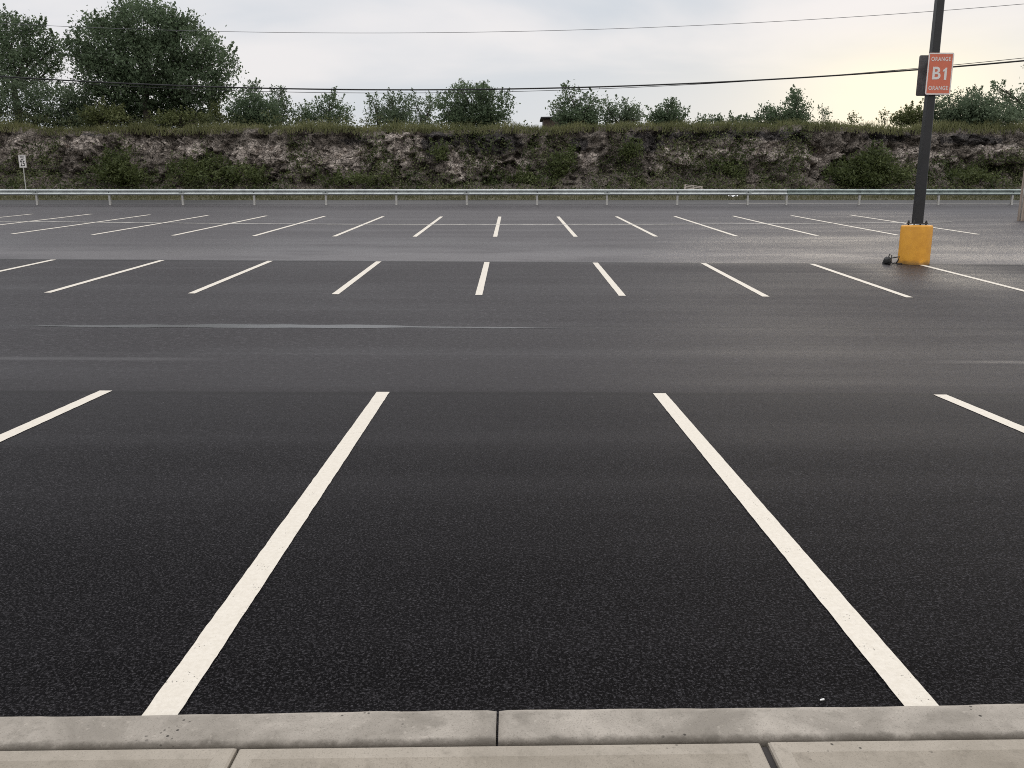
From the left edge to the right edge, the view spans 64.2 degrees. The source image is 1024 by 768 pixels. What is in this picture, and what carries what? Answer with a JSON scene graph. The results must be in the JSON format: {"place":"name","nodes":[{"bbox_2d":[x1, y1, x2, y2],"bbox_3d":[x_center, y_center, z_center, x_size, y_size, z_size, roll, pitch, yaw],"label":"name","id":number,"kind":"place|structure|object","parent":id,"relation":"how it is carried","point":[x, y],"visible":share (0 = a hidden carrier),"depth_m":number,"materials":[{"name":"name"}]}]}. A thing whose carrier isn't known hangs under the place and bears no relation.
{"place":"outdoors","nodes":[
{"label":"outdoors","id":0,"kind":"place"},
{"bbox_2d":[0,185,1019,199],"bbox_3d":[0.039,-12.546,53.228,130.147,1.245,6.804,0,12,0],"label":"verge grass","id":1,"kind":"structure","parent":0,"point":[458,197],"depth_m":52.35,"materials":[{"name":"green plant"}]},
{"bbox_2d":[18,155,26,188],"bbox_3d":[-31.261,-13.159,52.323,0.540,2.954,0.035,3,12,12],"label":"speed limit sign","id":2,"kind":"object","parent":1,"relation":"on","point":[22,161],"visible":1,"depth_m":52.10,"materials":[{"name":"white metal"}]},
{"bbox_2d":[684,184,702,188],"bbox_3d":[12.107,-12.957,54.493,1.200,0.111,0.950,9,51,6],"label":"pallet","id":3,"kind":"object","parent":1,"relation":"on","point":[685,186],"visible":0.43,"depth_m":54.64,"materials":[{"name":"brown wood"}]},
{"bbox_2d":[0,200,1019,203],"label":"road","id":4,"kind":"structure","parent":0,"point":[502,202],"depth_m":47.64,"materials":[{"name":"grey asphalt"}]},
{"bbox_2d":[0,204,1023,745],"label":"parking lot","id":5,"kind":"structure","parent":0,"point":[528,500],"depth_m":6.04,"materials":[{"name":"black asphalt"}]},
{"bbox_2d":[0,260,51,271],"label":"stall line","id":6,"kind":"object","parent":5,"relation":"on","point":[25,265],"visible":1,"depth_m":19.50,"materials":[{"name":"paint"}]},
{"bbox_2d":[0,214,87,224],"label":"stall line","id":7,"kind":"object","parent":5,"relation":"on","point":[43,219],"visible":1,"depth_m":34.53,"materials":[{"name":"paint"}]},
{"bbox_2d":[0,390,109,441],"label":"stall line","id":8,"kind":"object","parent":5,"relation":"on","point":[33,423],"visible":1,"depth_m":7.16,"materials":[{"name":"paint"}]},
{"bbox_2d":[12,215,144,233],"bbox_3d":[-17.045,-6.541,33.087,0.155,0.612,10.950,0,12,0],"label":"stall line","id":9,"kind":"object","parent":5,"relation":"on","point":[73,225],"visible":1,"depth_m":31.60,"materials":[{"name":"paint"}]},
{"bbox_2d":[44,260,163,292],"bbox_3d":[-8.870,-2.442,18.126,0.142,0.311,5.280,0,12,0],"label":"stall line","id":10,"kind":"object","parent":5,"relation":"on","point":[102,277],"visible":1,"depth_m":17.59,"materials":[{"name":"paint"}]},
{"bbox_2d":[92,215,207,234],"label":"stall line","id":11,"kind":"object","parent":5,"relation":"on","point":[145,225],"visible":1,"depth_m":31.72,"materials":[{"name":"paint"}]},
{"bbox_2d":[175,216,263,234],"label":"stall line","id":12,"kind":"object","parent":5,"relation":"on","point":[216,226],"visible":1,"depth_m":31.77,"materials":[{"name":"paint"}]},
{"bbox_2d":[190,261,270,292],"bbox_3d":[-6.125,-2.428,18.129,0.141,0.311,5.280,0,12,0],"label":"stall line","id":13,"kind":"object","parent":5,"relation":"on","point":[224,279],"visible":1,"depth_m":17.55,"materials":[{"name":"paint"}]},
{"bbox_2d":[142,392,388,715],"bbox_3d":[-1.269,0.647,5.430,0.132,0.004,5.507,0,12,0],"label":"stall line","id":14,"kind":"object","parent":5,"relation":"on","point":[173,694],"visible":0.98,"depth_m":3.88,"materials":[{"name":"paint"}]},
{"bbox_2d":[16,324,530,327],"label":"puddle","id":15,"kind":"object","parent":5,"relation":"on","point":[269,326],"visible":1,"depth_m":12.52,"materials":[{"name":"grey liquid"}]},
{"bbox_2d":[253,216,324,235],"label":"stall line","id":16,"kind":"object","parent":5,"relation":"on","point":[287,226],"visible":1,"depth_m":32.01,"materials":[{"name":"paint"}]},
{"bbox_2d":[332,261,380,293],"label":"stall line","id":17,"kind":"object","parent":5,"relation":"on","point":[352,281],"visible":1,"depth_m":17.66,"materials":[{"name":"paint"}]},
{"bbox_2d":[334,216,383,235],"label":"stall line","id":18,"kind":"object","parent":5,"relation":"on","point":[357,226],"visible":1,"depth_m":31.94,"materials":[{"name":"paint"}]},
{"bbox_2d":[0,189,786,204],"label":"guardrail","id":19,"kind":"object","parent":5,"relation":"on","point":[326,192],"visible":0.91,"depth_m":44.15,"materials":[{"name":"metal"}]},
{"bbox_2d":[413,217,441,236],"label":"stall line","id":20,"kind":"object","parent":5,"relation":"on","point":[424,229],"visible":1,"depth_m":31.55,"materials":[{"name":"paint"}]},
{"bbox_2d":[28,221,910,224],"bbox_3d":[-3.000,-6.588,33.358,42.000,0.136,0.150,0,12,0],"label":"divider line","id":21,"kind":"object","parent":5,"relation":"on","point":[478,224],"visible":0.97,"depth_m":33.35,"materials":[{"name":"paint"}]},
{"bbox_2d":[475,262,488,294],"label":"stall line","id":22,"kind":"object","parent":5,"relation":"on","point":[480,287],"visible":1,"depth_m":17.62,"materials":[{"name":"paint"}]},
{"bbox_2d":[493,217,500,236],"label":"stall line","id":23,"kind":"object","parent":5,"relation":"on","point":[497,228],"visible":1,"depth_m":31.34,"materials":[{"name":"paint"}]},
{"bbox_2d":[0,704,1023,752],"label":"kerb","id":24,"kind":"structure","parent":5,"relation":"on","point":[763,727],"depth_m":2.60,"materials":[{"name":"concrete"}]},
{"bbox_2d":[557,217,577,236],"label":"stall line","id":25,"kind":"object","parent":5,"relation":"on","point":[568,228],"visible":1,"depth_m":31.33,"materials":[{"name":"paint"}]},
{"bbox_2d":[593,263,625,295],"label":"stall line","id":26,"kind":"object","parent":5,"relation":"on","point":[614,286],"visible":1,"depth_m":17.58,"materials":[{"name":"paint"}]},
{"bbox_2d":[615,216,655,235],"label":"stall line","id":27,"kind":"object","parent":5,"relation":"on","point":[636,226],"visible":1,"depth_m":31.99,"materials":[{"name":"paint"}]},
{"bbox_2d":[674,216,736,235],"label":"stall line","id":28,"kind":"object","parent":5,"relation":"on","point":[707,226],"visible":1,"depth_m":31.59,"materials":[{"name":"paint"}]},
{"bbox_2d":[701,263,769,296],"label":"stall line","id":29,"kind":"object","parent":5,"relation":"on","point":[737,281],"visible":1,"depth_m":17.54,"materials":[{"name":"paint"}]},
{"bbox_2d":[734,216,818,235],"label":"stall line","id":30,"kind":"object","parent":5,"relation":"on","point":[779,226],"visible":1,"depth_m":31.39,"materials":[{"name":"paint"}]},
{"bbox_2d":[653,393,938,705],"bbox_3d":[1.476,0.649,5.442,0.132,0.004,5.430,0,12,0],"label":"stall line","id":31,"kind":"object","parent":5,"relation":"on","point":[901,681],"visible":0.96,"depth_m":3.93,"materials":[{"name":"paint"}]},
{"bbox_2d":[790,215,896,234],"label":"stall line","id":32,"kind":"object","parent":5,"relation":"on","point":[846,225],"visible":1,"depth_m":32.11,"materials":[{"name":"paint"}]},
{"bbox_2d":[811,264,910,296],"bbox_3d":[7.600,-2.354,18.145,0.140,0.311,5.280,0,12,0],"label":"stall line","id":33,"kind":"object","parent":5,"relation":"on","point":[886,289],"visible":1,"depth_m":17.64,"materials":[{"name":"paint"}]},
{"bbox_2d":[785,189,1020,204],"bbox_3d":[24.010,-9.999,44.309,18.497,1.135,0.213,0,12,0],"label":"guardrail","id":34,"kind":"object","parent":5,"relation":"on","point":[937,192],"visible":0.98,"depth_m":44.17,"materials":[{"name":"metal"}]},
{"bbox_2d":[852,215,975,233],"bbox_3d":[15.895,-6.530,33.090,0.154,0.612,10.950,0,12,0],"label":"stall line","id":35,"kind":"object","parent":5,"relation":"on","point":[912,224],"visible":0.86,"depth_m":30.76,"materials":[{"name":"paint"}]},
{"bbox_2d":[897,0,944,264],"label":"light pole","id":36,"kind":"object","parent":5,"relation":"on","point":[915,242],"visible":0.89,"depth_m":20.46,"materials":[{"name":"black metal"}]},
{"bbox_2d":[916,55,939,95],"bbox_3d":[10.357,-7.629,20.166,0.618,0.956,0.092,0,12,0],"label":"parking sign","id":37,"kind":"object","parent":36,"relation":"attached to","point":[922,75],"visible":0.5,"depth_m":20.21,"materials":[{"name":"grey metal"}]},
{"bbox_2d":[925,53,953,94],"bbox_3d":[10.406,-7.556,19.886,0.618,0.968,0.076,0,12,0],"label":"parking sign","id":38,"kind":"object","parent":36,"relation":"attached to","point":[939,73],"visible":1,"depth_m":19.85,"materials":[{"name":"orange metal"}]},
{"bbox_2d":[921,265,1023,290],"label":"stall line","id":39,"kind":"object","parent":5,"relation":"on","point":[972,277],"visible":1,"depth_m":18.36,"materials":[{"name":"paint"}]},
{"bbox_2d":[934,394,1023,432],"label":"stall line","id":40,"kind":"object","parent":5,"relation":"on","point":[1011,424],"visible":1,"depth_m":7.32,"materials":[{"name":"paint"}]},
{"bbox_2d":[1017,171,1023,220],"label":"utility pole","id":41,"kind":"object","parent":5,"relation":"on","point":[1020,216],"visible":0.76,"depth_m":33.52,"materials":[{"name":"brown wood"}]},
{"bbox_2d":[1,4,1019,32],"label":"overhead cable","id":42,"kind":"object","parent":41,"relation":"attached to","point":[522,31],"visible":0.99,"depth_m":38.36,"materials":[{"name":"metal"}]},
{"bbox_2d":[0,60,1023,90],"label":"overhead cable","id":43,"kind":"object","parent":41,"relation":"attached to","point":[510,88],"visible":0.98,"depth_m":37.91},
{"bbox_2d":[0,125,1023,188],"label":"cliff","id":44,"kind":"structure","parent":0,"point":[269,149],"depth_m":57.43,"materials":[{"name":"grey stone"}]},
{"bbox_2d":[90,143,148,187],"bbox_3d":[-26.903,-14.927,55.870,4.176,3.080,2.841,0,12,0],"label":"cliff bush","id":45,"kind":"object","parent":44,"relation":"on","point":[121,171],"visible":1,"depth_m":55.51,"materials":[{"name":"green plant"}]},
{"bbox_2d":[162,149,231,187],"bbox_3d":[-21.959,-14.927,56.698,5.518,2.827,3.556,4,12,17],"label":"cliff bush","id":46,"kind":"object","parent":44,"relation":"on","point":[204,170],"visible":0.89,"depth_m":56.13,"materials":[{"name":"green plant"}]},
{"bbox_2d":[219,157,273,184],"bbox_3d":[-18.312,-14.482,56.143,3.637,2.293,3.204,0,12,0],"label":"cliff bush","id":47,"kind":"object","parent":44,"relation":"on","point":[250,172],"visible":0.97,"depth_m":55.88,"materials":[{"name":"green plant"}]},
{"bbox_2d":[313,166,393,187],"bbox_3d":[-10.854,-14.108,55.996,5.605,1.766,2.842,0,12,0],"label":"cliff bush","id":48,"kind":"object","parent":44,"relation":"on","point":[336,179],"visible":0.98,"depth_m":55.69,"materials":[{"name":"green plant"}]},
{"bbox_2d":[426,137,450,166],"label":"cliff bush","id":49,"kind":"object","parent":44,"relation":"on","point":[441,153],"visible":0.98,"depth_m":56.12,"materials":[{"name":"green plant"}]},
{"bbox_2d":[0,122,1023,188],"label":"cliff undergrowth","id":50,"kind":"object","parent":44,"relation":"on","point":[85,179],"visible":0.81,"depth_m":56.84,"materials":[{"name":"green plant"}]},
{"bbox_2d":[483,164,541,185],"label":"cliff bush","id":51,"kind":"object","parent":44,"relation":"on","point":[517,177],"visible":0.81,"depth_m":56.68,"materials":[{"name":"green plant"}]},
{"bbox_2d":[543,144,577,178],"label":"cliff bush","id":52,"kind":"object","parent":44,"relation":"on","point":[561,168],"visible":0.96,"depth_m":56.65,"materials":[{"name":"green plant"}]},
{"bbox_2d":[617,135,646,162],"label":"cliff bush","id":53,"kind":"object","parent":44,"relation":"on","point":[624,152],"visible":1,"depth_m":56.25,"materials":[{"name":"green plant"}]},
{"bbox_2d":[705,156,750,178],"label":"cliff bush","id":54,"kind":"object","parent":44,"relation":"on","point":[729,166],"visible":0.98,"depth_m":56.50,"materials":[{"name":"green plant"}]},
{"bbox_2d":[819,139,916,188],"bbox_3d":[24.565,-15.228,57.136,7.105,3.651,5.196,0,12,0],"label":"cliff bush","id":55,"kind":"object","parent":44,"relation":"on","point":[857,174],"visible":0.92,"depth_m":55.98,"materials":[{"name":"green plant"}]},
{"bbox_2d":[936,159,1006,185],"bbox_3d":[31.689,-14.465,56.664,4.926,2.228,3.214,0,12,0],"label":"cliff bush","id":56,"kind":"object","parent":44,"relation":"on","point":[970,174],"visible":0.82,"depth_m":55.99,"materials":[{"name":"green plant"}]},
{"bbox_2d":[0,739,1023,767],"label":"sidewalk","id":57,"kind":"structure","parent":0,"point":[1008,753],"depth_m":2.47,"materials":[{"name":"concrete"}]},
{"bbox_2d":[761,747,777,767],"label":"sidewalk joint filler","id":58,"kind":"object","parent":57,"relation":"on","point":[769,758],"visible":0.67,"depth_m":2.49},
{"bbox_2d":[0,0,1023,128],"label":"sky","id":59,"kind":"structure","parent":0,"point":[346,44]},
{"bbox_2d":[540,117,591,127],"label":"shed","id":60,"kind":"structure","parent":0,"point":[545,120],"depth_m":67.01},
{"bbox_2d":[882,254,901,263],"bbox_3d":[9.679,-3.172,20.742,0.456,0.278,0.214,0,12,0],"label":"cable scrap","id":61,"kind":"object","parent":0,"point":[887,260],"visible":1,"depth_m":20.70,"materials":[{"name":"black rubber"}]},
{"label":"plateau","id":62,"kind":"structure","parent":0,"visible":0},
{"bbox_2d":[0,3,69,126],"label":"ridge tree","id":63,"kind":"object","parent":62,"relation":"on","point":[11,58],"visible":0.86,"depth_m":61.55,"materials":[{"name":"green plant"}]},
{"bbox_2d":[0,68,100,127],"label":"ridge tree","id":64,"kind":"object","parent":62,"relation":"on","point":[65,98],"visible":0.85,"depth_m":60.40,"materials":[{"name":"green plant"}]},
{"bbox_2d":[76,95,133,126],"bbox_3d":[-29.195,-19.705,59.005,4.230,2.418,2.851,3,12,12],"label":"ridge shrub","id":65,"kind":"object","parent":62,"relation":"on","point":[118,115],"visible":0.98,"depth_m":58.60,"materials":[{"name":"green plant"}]},
{"bbox_2d":[59,80,222,126],"bbox_3d":[-28.567,-21.142,63.628,13.062,5.084,5.121,0,12,0],"label":"ridge tree","id":66,"kind":"object","parent":62,"relation":"on","point":[196,109],"visible":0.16,"depth_m":62.69,"materials":[{"name":"green plant"}]},
{"bbox_2d":[52,0,248,122],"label":"ridge tree","id":67,"kind":"object","parent":62,"relation":"on","point":[115,61],"visible":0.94,"depth_m":60.09,"materials":[{"name":"green plant"}]},
{"bbox_2d":[146,105,214,127],"bbox_3d":[-24.136,-19.501,59.435,4.639,1.827,2.600,-6,13,-28],"label":"ridge shrub","id":68,"kind":"object","parent":62,"relation":"on","point":[173,117],"visible":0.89,"depth_m":59.12,"materials":[{"name":"green plant"}]},
{"bbox_2d":[206,99,226,124],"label":"ridge shrub","id":69,"kind":"object","parent":62,"relation":"on","point":[215,110],"visible":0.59,"depth_m":60.30,"materials":[{"name":"green plant"}]},
{"bbox_2d":[222,77,286,126],"bbox_3d":[-19.156,-20.355,60.289,4.909,4.497,3.964,0,12,0],"label":"ridge tree","id":70,"kind":"object","parent":62,"relation":"on","point":[247,108],"visible":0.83,"depth_m":59.84,"materials":[{"name":"green plant"}]},
{"bbox_2d":[262,84,293,124],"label":"ridge tree","id":71,"kind":"object","parent":62,"relation":"on","point":[283,104],"visible":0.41,"depth_m":62.63,"materials":[{"name":"green plant"}]},
{"bbox_2d":[287,86,354,125],"bbox_3d":[-14.691,-20.751,62.982,5.650,4.312,3.174,0,12,0],"label":"ridge tree","id":72,"kind":"object","parent":62,"relation":"on","point":[311,116],"visible":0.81,"depth_m":62.60,"materials":[{"name":"green plant"}]},
{"bbox_2d":[362,92,391,125],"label":"ridge tree","id":73,"kind":"object","parent":62,"relation":"on","point":[376,105],"visible":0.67,"depth_m":63.51,"materials":[{"name":"green plant"}]},
{"bbox_2d":[375,87,419,125],"bbox_3d":[-8.727,-20.692,62.823,3.444,4.248,2.910,0,12,0],"label":"ridge tree","id":74,"kind":"object","parent":62,"relation":"on","point":[404,113],"visible":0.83,"depth_m":62.44,"materials":[{"name":"green plant"}]},
{"bbox_2d":[404,87,441,123],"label":"ridge tree","id":75,"kind":"object","parent":62,"relation":"on","point":[423,115],"visible":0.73,"depth_m":63.86,"materials":[{"name":"green plant"}]},
{"bbox_2d":[428,78,520,127],"bbox_3d":[-2.949,-20.463,60.610,6.461,4.626,4.734,-6,14,-28],"label":"ridge tree","id":76,"kind":"object","parent":62,"relation":"on","point":[482,106],"visible":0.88,"depth_m":60.00,"materials":[{"name":"green plant"}]},
{"bbox_2d":[0,108,1018,129],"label":"ridge brush","id":77,"kind":"object","parent":62,"relation":"on","point":[69,121],"visible":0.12,"depth_m":59.23,"materials":[{"name":"green plant"}]},
{"bbox_2d":[0,117,1023,135],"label":"ridge grass","id":78,"kind":"structure","parent":62,"relation":"on","point":[334,127],"depth_m":57.87,"materials":[{"name":"green plant"}]},
{"bbox_2d":[545,79,606,126],"bbox_3d":[4.695,-20.290,60.088,4.522,4.083,3.778,0,12,0],"label":"ridge tree","id":79,"kind":"object","parent":62,"relation":"on","point":[575,112],"visible":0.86,"depth_m":59.86,"materials":[{"name":"green plant"}]},
{"bbox_2d":[596,94,645,125],"bbox_3d":[8.319,-20.259,62.011,4.009,3.440,3.086,0,12,0],"label":"ridge tree","id":80,"kind":"object","parent":62,"relation":"on","point":[624,114],"visible":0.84,"depth_m":61.78,"materials":[{"name":"green plant"}]},
{"bbox_2d":[642,97,690,124],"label":"ridge tree","id":81,"kind":"object","parent":62,"relation":"on","point":[666,114],"visible":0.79,"depth_m":59.31,"materials":[{"name":"green plant"}]},
{"bbox_2d":[695,112,708,122],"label":"ridge shrub","id":82,"kind":"object","parent":62,"relation":"on","point":[702,117],"visible":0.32,"depth_m":61.17,"materials":[{"name":"green plant"}]},
{"bbox_2d":[707,113,729,125],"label":"ridge shrub","id":83,"kind":"object","parent":62,"relation":"on","point":[715,119],"visible":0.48,"depth_m":61.05,"materials":[{"name":"green plant"}]},
{"bbox_2d":[726,110,741,122],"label":"ridge shrub","id":84,"kind":"object","parent":62,"relation":"on","point":[732,116],"visible":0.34,"depth_m":61.92,"materials":[{"name":"green plant"}]},
{"bbox_2d":[737,112,756,123],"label":"ridge shrub","id":85,"kind":"object","parent":62,"relation":"on","point":[746,118],"visible":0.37,"depth_m":61.41,"materials":[{"name":"green plant"}]},
{"bbox_2d":[754,84,814,124],"bbox_3d":[20.236,-20.287,60.356,4.398,3.689,2.850,0,12,0],"label":"ridge tree","id":86,"kind":"object","parent":62,"relation":"on","point":[795,99],"visible":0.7,"depth_m":60.00,"materials":[{"name":"green plant"}]},
{"bbox_2d":[817,103,832,122],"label":"ridge tree","id":87,"kind":"object","parent":62,"relation":"on","point":[824,111],"visible":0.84,"depth_m":60.68,"materials":[{"name":"green plant"}]},
{"bbox_2d":[847,110,861,122],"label":"ridge tree","id":88,"kind":"object","parent":62,"relation":"on","point":[852,118],"visible":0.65,"depth_m":61.45,"materials":[{"name":"green plant"}]},
{"bbox_2d":[875,109,891,126],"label":"ridge tree","id":89,"kind":"object","parent":62,"relation":"on","point":[883,118],"visible":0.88,"depth_m":60.90,"materials":[{"name":"green plant"}]},
{"bbox_2d":[889,98,939,126],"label":"ridge tree","id":90,"kind":"object","parent":62,"relation":"on","point":[910,117],"visible":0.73,"depth_m":60.95,"materials":[{"name":"green plant"}]},
{"bbox_2d":[933,84,1023,127],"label":"ridge tree","id":91,"kind":"object","parent":62,"relation":"on","point":[968,109],"visible":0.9,"depth_m":59.18,"materials":[{"name":"green plant"}]},
{"bbox_2d":[965,65,1023,124],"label":"ridge tree","id":92,"kind":"object","parent":62,"relation":"on","point":[1018,102],"visible":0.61,"depth_m":61.59,"materials":[{"name":"green plant"}]}
]}

